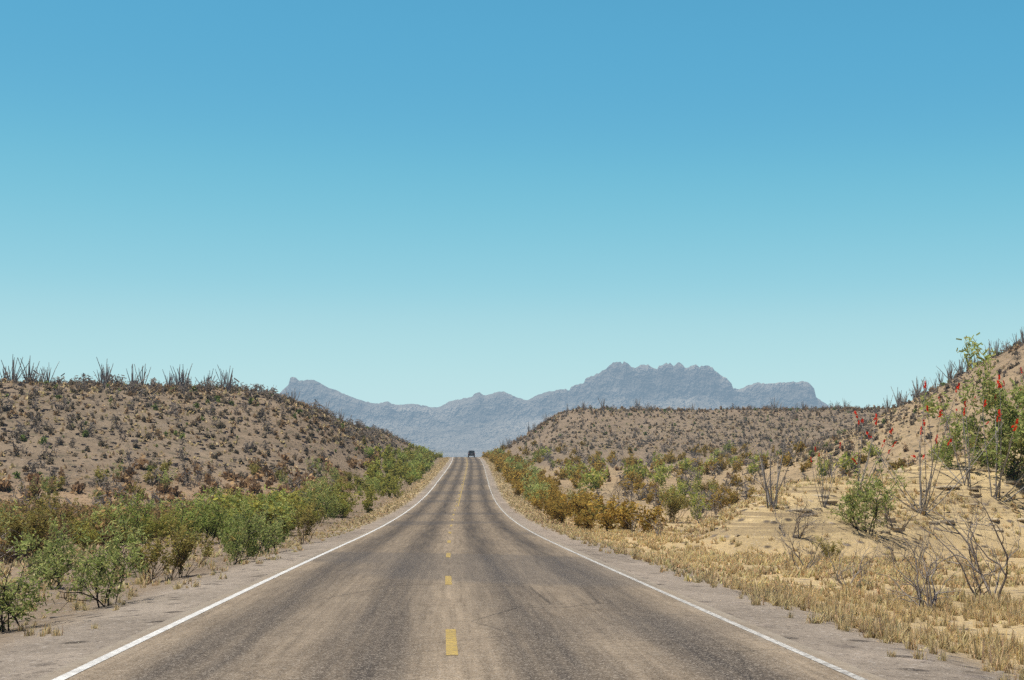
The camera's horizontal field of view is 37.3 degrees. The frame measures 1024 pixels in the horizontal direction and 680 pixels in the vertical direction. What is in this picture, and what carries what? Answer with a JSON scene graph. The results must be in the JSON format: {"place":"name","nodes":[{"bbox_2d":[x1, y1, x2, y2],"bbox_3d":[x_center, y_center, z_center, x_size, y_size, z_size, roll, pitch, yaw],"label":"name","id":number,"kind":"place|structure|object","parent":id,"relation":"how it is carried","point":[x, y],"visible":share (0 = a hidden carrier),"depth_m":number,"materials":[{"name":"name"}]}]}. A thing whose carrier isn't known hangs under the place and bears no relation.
{"place":"outdoors","nodes":[
{"label":"outdoors","id":0,"kind":"place"},
{"bbox_2d":[11,584,75,614],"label":"dry grass","id":1,"kind":"structure","parent":0,"point":[43,594],"depth_m":27.65,"materials":[{"name":"beige plant"}]},
{"bbox_2d":[34,457,885,679],"bbox_3d":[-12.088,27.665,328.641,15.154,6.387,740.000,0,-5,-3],"label":"road","id":2,"kind":"structure","parent":0,"point":[514,601],"depth_m":19.10,"materials":[{"name":"grey asphalt"}]},
{"bbox_2d":[52,458,452,679],"bbox_3d":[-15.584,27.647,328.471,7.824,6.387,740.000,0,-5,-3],"label":"road edge line","id":3,"kind":"object","parent":2,"relation":"on","point":[103,658],"visible":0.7,"depth_m":19.09,"materials":[{"name":"white paint"}]},
{"bbox_2d":[445,460,466,654],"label":"road centre dashes","id":4,"kind":"object","parent":2,"relation":"on","point":[451,644],"visible":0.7,"depth_m":17.17,"materials":[{"name":"yellow paint"}]},
{"bbox_2d":[458,458,467,505],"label":"road center line","id":5,"kind":"object","parent":2,"relation":"on","point":[462,486],"visible":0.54,"depth_m":188.33,"materials":[{"name":"yellow paint"}]},
{"bbox_2d":[468,450,474,456],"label":"suv","id":6,"kind":"object","parent":2,"relation":"on","point":[471,452],"visible":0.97,"depth_m":424.47,"materials":[{"name":"grey paint"}]},
{"bbox_2d":[479,458,866,679],"bbox_3d":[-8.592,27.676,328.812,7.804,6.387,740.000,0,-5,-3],"label":"road edge line","id":7,"kind":"object","parent":2,"relation":"on","point":[845,672],"visible":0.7,"depth_m":19.02,"materials":[{"name":"white paint"}]},
{"bbox_2d":[0,344,1023,679],"bbox_3d":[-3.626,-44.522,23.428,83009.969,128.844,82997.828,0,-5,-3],"label":"ground","id":8,"kind":"structure","parent":0,"point":[36,656],"depth_m":63.00,"materials":[{"name":"soil"}]},
{"bbox_2d":[0,504,9,557],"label":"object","id":9,"kind":"object","parent":8,"relation":"on","point":[3,519],"visible":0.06,"depth_m":59.14,"materials":[{"name":"green plant"}]},
{"bbox_2d":[0,506,28,561],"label":"bush","id":10,"kind":"object","parent":8,"relation":"on","point":[11,547],"visible":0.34,"depth_m":46.16,"materials":[{"name":"green plant"}]},
{"bbox_2d":[0,535,64,631],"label":"bush","id":11,"kind":"object","parent":8,"relation":"on","point":[8,595],"visible":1,"depth_m":21.17,"materials":[{"name":"green plant"}]},
{"bbox_2d":[0,478,80,562],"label":"bush","id":12,"kind":"object","parent":8,"relation":"on","point":[41,529],"visible":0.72,"depth_m":44.00,"materials":[{"name":"green plant"}]},
{"bbox_2d":[3,512,88,589],"bbox_3d":[-9.626,4.631,31.495,1.834,2.224,1.479,0,-5,-3],"label":"bush","id":13,"kind":"object","parent":8,"relation":"on","point":[64,567],"visible":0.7,"depth_m":31.27,"materials":[{"name":"green plant"}]},
{"bbox_2d":[39,496,151,613],"bbox_3d":[-6.818,3.726,24.973,1.837,2.306,2.240,0,-5,-3],"label":"bush","id":14,"kind":"object","parent":8,"relation":"on","point":[113,553],"visible":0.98,"depth_m":24.73,"materials":[{"name":"green plant"}]},
{"bbox_2d":[73,505,191,551],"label":"bushes","id":15,"kind":"object","parent":8,"relation":"on","point":[163,526],"visible":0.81,"depth_m":54.09,"materials":[{"name":"green plant"}]},
{"bbox_2d":[0,533,289,598],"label":"dry grass","id":16,"kind":"structure","parent":8,"relation":"on","point":[16,563],"depth_m":37.84,"materials":[{"name":"plant"}]},
{"bbox_2d":[0,488,300,562],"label":"brown bush","id":17,"kind":"object","parent":8,"relation":"on","point":[82,510],"visible":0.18,"depth_m":87.47,"materials":[{"name":"plant"}]},
{"bbox_2d":[110,524,190,579],"bbox_3d":[-8.057,4.767,33.840,1.597,1.453,1.384,-2,-5,27],"label":"creosote","id":18,"kind":"object","parent":8,"relation":"on","point":[155,554],"visible":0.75,"depth_m":33.71,"materials":[{"name":"green plant"}]},
{"bbox_2d":[0,456,339,554],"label":"bushes","id":19,"kind":"object","parent":8,"relation":"on","point":[335,475],"visible":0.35,"depth_m":150.18,"materials":[{"name":"green plant"}]},
{"bbox_2d":[0,357,344,417],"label":"ocotillo plants","id":20,"kind":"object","parent":8,"relation":"on","point":[103,377],"depth_m":215.78,"materials":[{"name":"green plant"}]},
{"bbox_2d":[91,485,261,549],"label":"bushes","id":21,"kind":"object","parent":8,"relation":"on","point":[210,525],"visible":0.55,"depth_m":58.04,"materials":[{"name":"green plant"}]},
{"bbox_2d":[0,459,359,548],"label":"bushes","id":22,"kind":"object","parent":8,"relation":"on","point":[166,466],"visible":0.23,"depth_m":144.85,"materials":[{"name":"green plant"}]},
{"bbox_2d":[0,450,380,504],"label":"bushes","id":23,"kind":"object","parent":8,"relation":"on","point":[128,477],"visible":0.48,"depth_m":163.53,"materials":[{"name":"green plant"}]},
{"bbox_2d":[156,503,243,577],"bbox_3d":[-7.250,4.678,35.110,1.861,1.832,1.749,2,-5,-21],"label":"creosote","id":24,"kind":"object","parent":8,"relation":"on","point":[190,545],"visible":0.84,"depth_m":34.76,"materials":[{"name":"green plant"}]},
{"bbox_2d":[2,453,398,513],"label":"shrubs","id":25,"kind":"object","parent":8,"relation":"on","point":[188,478],"visible":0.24,"depth_m":156.83,"materials":[{"name":"green plant"}]},
{"bbox_2d":[218,495,283,565],"bbox_3d":[-6.897,5.380,40.392,1.709,2.525,1.990,0,-5,-3],"label":"bush","id":26,"kind":"object","parent":8,"relation":"on","point":[236,544],"visible":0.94,"depth_m":40.15,"materials":[{"name":"green plant"}]},
{"bbox_2d":[225,500,299,556],"bbox_3d":[-7.698,5.943,47.367,1.939,2.000,2.381,-2,-5,17],"label":"bush","id":27,"kind":"object","parent":8,"relation":"on","point":[280,538],"visible":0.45,"depth_m":47.18,"materials":[{"name":"green plant"}]},
{"bbox_2d":[159,473,400,537],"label":"bushes","id":28,"kind":"object","parent":8,"relation":"on","point":[283,492],"visible":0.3,"depth_m":72.40,"materials":[{"name":"green plant"}]},
{"bbox_2d":[183,472,404,540],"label":"bushes","id":29,"kind":"object","parent":8,"relation":"on","point":[369,494],"visible":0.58,"depth_m":104.86,"materials":[{"name":"green plant"}]},
{"bbox_2d":[286,493,326,544],"bbox_3d":[-7.508,6.571,55.173,1.499,1.988,2.408,0,-5,-3],"label":"creosote","id":30,"kind":"object","parent":8,"relation":"on","point":[311,521],"visible":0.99,"depth_m":55.41,"materials":[{"name":"green plant"}]},
{"bbox_2d":[299,472,341,522],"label":"mesquite","id":31,"kind":"object","parent":8,"relation":"on","point":[320,499],"visible":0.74,"depth_m":92.82,"materials":[{"name":"green plant"}]},
{"bbox_2d":[363,443,442,485],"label":"bushes","id":32,"kind":"object","parent":8,"relation":"on","point":[398,469],"visible":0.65,"depth_m":231.11,"materials":[{"name":"green plant"}]},
{"bbox_2d":[363,444,442,481],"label":"bushes","id":33,"kind":"object","parent":8,"relation":"on","point":[413,463],"visible":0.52,"depth_m":250.16,"materials":[{"name":"green plant"}]},
{"bbox_2d":[93,525,796,592],"bbox_3d":[-2.265,7.260,54.061,15.832,1.196,50.589,0,-5,-3],"label":"dry grass fringe","id":34,"kind":"object","parent":8,"relation":"on","point":[322,534],"visible":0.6,"depth_m":45.07,"materials":[{"name":"beige plant"}]},
{"bbox_2d":[316,457,585,530],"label":"dry grass fringe","id":35,"kind":"object","parent":8,"relation":"on","point":[366,518],"visible":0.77,"depth_m":138.41,"materials":[{"name":"beige plant"}]},
{"bbox_2d":[5,352,1000,490],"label":"desert shrubs","id":36,"kind":"object","parent":8,"relation":"on","point":[84,433],"visible":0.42,"depth_m":209.03,"materials":[{"name":"green plant"}]},
{"bbox_2d":[3,464,1012,673],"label":"loose stones","id":37,"kind":"object","parent":8,"relation":"on","point":[1001,672],"visible":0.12,"depth_m":39.83,"materials":[{"name":"beige stone"}]},
{"bbox_2d":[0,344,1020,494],"bbox_3d":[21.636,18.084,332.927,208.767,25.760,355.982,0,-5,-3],"label":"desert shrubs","id":38,"kind":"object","parent":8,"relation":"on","point":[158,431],"visible":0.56,"depth_m":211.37,"materials":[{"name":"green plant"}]},
{"bbox_2d":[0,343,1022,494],"bbox_3d":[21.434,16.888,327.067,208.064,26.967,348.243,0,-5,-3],"label":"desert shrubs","id":39,"kind":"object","parent":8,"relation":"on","point":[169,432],"depth_m":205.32,"materials":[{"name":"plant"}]},
{"bbox_2d":[0,335,1023,489],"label":"desert shrubs","id":40,"kind":"object","parent":8,"relation":"on","point":[348,431],"visible":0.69,"depth_m":216.41,"materials":[{"name":"plant"}]},
{"bbox_2d":[0,344,1023,489],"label":"hill rocks","id":41,"kind":"object","parent":8,"relation":"on","point":[224,432],"visible":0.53,"depth_m":202.21,"materials":[{"name":"brown stone"}]},
{"bbox_2d":[5,573,1023,679],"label":"dry grass fringe","id":42,"kind":"object","parent":8,"relation":"on","point":[78,604],"visible":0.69,"depth_m":21.06,"materials":[{"name":"beige plant"}]},
{"bbox_2d":[487,448,542,483],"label":"bushes","id":43,"kind":"object","parent":8,"relation":"on","point":[534,472],"visible":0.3,"depth_m":250.30,"materials":[{"name":"green plant"}]},
{"bbox_2d":[482,445,561,488],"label":"bushes","id":44,"kind":"object","parent":8,"relation":"on","point":[498,459],"visible":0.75,"depth_m":256.80,"materials":[{"name":"plant"}]},
{"bbox_2d":[521,474,593,501],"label":"bushes","id":45,"kind":"object","parent":8,"relation":"on","point":[535,486],"visible":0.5,"depth_m":153.11,"materials":[{"name":"green plant"}]},
{"bbox_2d":[511,474,670,533],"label":"bushes","id":46,"kind":"object","parent":8,"relation":"on","point":[556,505],"visible":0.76,"depth_m":90.48,"materials":[{"name":"yellow plant"}]},
{"bbox_2d":[588,500,605,519],"bbox_3d":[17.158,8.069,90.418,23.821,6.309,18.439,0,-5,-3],"label":"bush","id":47,"kind":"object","parent":8,"relation":"on","point":[593,513],"depth_m":98.02,"materials":[{"name":"plant"}]},
{"bbox_2d":[605,476,638,506],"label":"bare shrub","id":48,"kind":"object","parent":8,"relation":"on","point":[617,489],"visible":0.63,"depth_m":125.13,"materials":[{"name":"grey plant"}]},
{"bbox_2d":[656,477,704,522],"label":"creosote","id":49,"kind":"object","parent":8,"relation":"on","point":[674,505],"visible":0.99,"depth_m":98.63,"materials":[{"name":"green plant"}]},
{"bbox_2d":[501,405,883,448],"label":"ridge brush","id":50,"kind":"object","parent":8,"relation":"on","point":[764,408],"visible":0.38,"depth_m":450.72,"materials":[{"name":"plant"}]},
{"bbox_2d":[535,443,853,505],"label":"shrubs","id":51,"kind":"object","parent":8,"relation":"on","point":[617,468],"visible":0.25,"depth_m":240.42,"materials":[{"name":"green plant"}]},
{"bbox_2d":[499,396,904,446],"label":"desert shrubs","id":52,"kind":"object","parent":8,"relation":"on","point":[603,401],"depth_m":454.43,"materials":[{"name":"green plant"}]},
{"bbox_2d":[690,494,721,523],"bbox_3d":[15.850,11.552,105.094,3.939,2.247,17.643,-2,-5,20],"label":"dry shrub","id":53,"kind":"object","parent":8,"relation":"on","point":[712,506],"visible":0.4,"depth_m":97.91,"materials":[{"name":"brown plant"}]},
{"bbox_2d":[515,436,914,512],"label":"shrubs","id":54,"kind":"object","parent":8,"relation":"on","point":[719,470],"visible":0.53,"depth_m":216.61,"materials":[{"name":"green plant"}]},
{"bbox_2d":[524,435,947,490],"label":"mesquite","id":55,"kind":"object","parent":8,"relation":"on","point":[595,479],"visible":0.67,"depth_m":227.98,"materials":[{"name":"green plant"}]},
{"bbox_2d":[518,438,980,490],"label":"creosote bush","id":56,"kind":"object","parent":8,"relation":"on","point":[631,461],"visible":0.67,"depth_m":255.84,"materials":[{"name":"green plant"}]},
{"bbox_2d":[528,446,1013,533],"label":"dry grass","id":57,"kind":"structure","parent":8,"relation":"on","point":[665,529],"depth_m":89.23,"materials":[{"name":"beige plant"}]},
{"bbox_2d":[758,432,798,508],"bbox_3d":[9.825,4.845,55.910,2.284,2.891,0.911,-4,-6,42],"label":"ocotillo","id":58,"kind":"object","parent":8,"relation":"on","point":[768,497],"visible":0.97,"depth_m":55.95,"materials":[{"name":"plant"}]},
{"bbox_2d":[547,450,1023,604],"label":"dry grass","id":59,"kind":"structure","parent":8,"relation":"on","point":[700,558],"depth_m":44.66,"materials":[{"name":"beige plant"}]},
{"bbox_2d":[617,455,953,512],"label":"creosote bush","id":60,"kind":"object","parent":8,"relation":"on","point":[727,501],"visible":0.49,"depth_m":148.75,"materials":[{"name":"green plant"}]},
{"bbox_2d":[659,450,940,518],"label":"mesquite","id":61,"kind":"object","parent":8,"relation":"on","point":[691,495],"visible":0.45,"depth_m":136.78,"materials":[{"name":"green plant"}]},
{"bbox_2d":[772,487,828,537],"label":"bare shrub","id":62,"kind":"object","parent":8,"relation":"on","point":[800,519],"visible":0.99,"depth_m":53.31,"materials":[{"name":"grey plant"}]},
{"bbox_2d":[625,447,977,535],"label":"bare shrubs","id":63,"kind":"object","parent":8,"relation":"on","point":[763,483],"visible":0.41,"depth_m":66.08,"materials":[{"name":"brown plant"}]},
{"bbox_2d":[810,442,840,507],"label":"ocotillo","id":64,"kind":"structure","parent":8,"relation":"on","point":[824,503],"depth_m":57.52,"materials":[{"name":"plant"}]},
{"bbox_2d":[811,534,847,557],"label":"shrub","id":65,"kind":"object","parent":8,"relation":"on","point":[831,549],"depth_m":48.03,"materials":[{"name":"plant"}]},
{"bbox_2d":[773,516,919,568],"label":"bare shrubs","id":66,"kind":"object","parent":8,"relation":"on","point":[811,550],"visible":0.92,"depth_m":40.88,"materials":[{"name":"grey plant"}]},
{"bbox_2d":[820,536,882,588],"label":"bare shrub","id":67,"kind":"object","parent":8,"relation":"on","point":[843,570],"visible":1,"depth_m":31.52,"materials":[{"name":"plant"}]},
{"bbox_2d":[680,451,1023,535],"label":"mound slabs","id":68,"kind":"structure","parent":8,"relation":"on","point":[895,529],"depth_m":61.68,"materials":[{"name":"beige stone"}]},
{"bbox_2d":[826,452,910,535],"bbox_3d":[12.825,6.056,56.114,2.940,3.863,3.651,-3,-6,36],"label":"bush","id":69,"kind":"object","parent":8,"relation":"on","point":[850,501],"visible":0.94,"depth_m":55.62,"materials":[{"name":"green plant"}]},
{"bbox_2d":[722,577,1023,677],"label":"dry grass","id":70,"kind":"structure","parent":8,"relation":"on","point":[996,654],"depth_m":22.88,"materials":[{"name":"beige plant"}]},
{"bbox_2d":[857,414,896,498],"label":"ocotillo","id":71,"kind":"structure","parent":8,"relation":"on","point":[875,424],"depth_m":60.95,"materials":[{"name":"grey plant"}]},
{"bbox_2d":[859,476,926,528],"bbox_3d":[14.377,6.251,57.443,2.810,2.385,1.672,-4,-6,39],"label":"bare shrub","id":72,"kind":"object","parent":8,"relation":"on","point":[886,516],"visible":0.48,"depth_m":57.67,"materials":[{"name":"plant"}]},
{"bbox_2d":[868,517,961,611],"bbox_3d":[7.036,3.911,26.166,1.591,1.763,1.321,3,-6,-29],"label":"bare shrub","id":73,"kind":"object","parent":8,"relation":"on","point":[919,590],"visible":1,"depth_m":26.13,"materials":[{"name":"plant"}]},
{"bbox_2d":[852,381,1003,514],"bbox_3d":[17.002,4.476,62.341,6.200,5.556,5.566,4,-6,-40],"label":"ocotillo","id":74,"kind":"object","parent":8,"relation":"on","point":[931,474],"visible":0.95,"depth_m":61.49,"materials":[{"name":"grey plant"}]},
{"bbox_2d":[911,399,986,486],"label":"ocotillo","id":75,"kind":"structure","parent":8,"relation":"on","point":[967,474],"depth_m":66.04,"materials":[{"name":"plant"}]},
{"bbox_2d":[938,396,988,446],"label":"ocotillo","id":76,"kind":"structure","parent":8,"relation":"on","point":[956,419],"depth_m":188.10,"materials":[{"name":"plant"}]},
{"bbox_2d":[908,474,1020,597],"bbox_3d":[8.686,3.954,29.647,2.069,2.695,3.045,-2,-5,27],"label":"bare shrub","id":77,"kind":"object","parent":8,"relation":"on","point":[971,563],"visible":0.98,"depth_m":29.47,"materials":[{"name":"plant"}]},
{"bbox_2d":[919,332,1023,485],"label":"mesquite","id":78,"kind":"object","parent":8,"relation":"on","point":[1009,413],"visible":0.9,"depth_m":68.14,"materials":[{"name":"green plant"}]},
{"bbox_2d":[983,375,1023,501],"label":"ocotillo","id":79,"kind":"object","parent":8,"relation":"on","point":[997,487],"visible":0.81,"depth_m":64.87,"materials":[{"name":"grey plant"}]},
{"bbox_2d":[996,368,1021,408],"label":"ocotillo","id":80,"kind":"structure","parent":8,"relation":"on","point":[1019,384],"depth_m":188.81,"materials":[{"name":"plant"}]},
{"bbox_2d":[0,0,1023,407],"label":"sky","id":81,"kind":"structure","parent":0,"point":[430,203],"materials":[{"name":"blue"}]},
{"bbox_2d":[280,362,829,457],"bbox_3d":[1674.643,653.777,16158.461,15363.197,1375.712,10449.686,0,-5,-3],"label":"chisos mountains","id":82,"kind":"structure","parent":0,"point":[478,423],"depth_m":19381.94,"materials":[{"name":"stone"}]},
{"bbox_2d":[883,327,1023,411],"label":"ocotillo plants","id":83,"kind":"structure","parent":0,"point":[899,401],"depth_m":244.49,"materials":[{"name":"green plant"}]}
]}

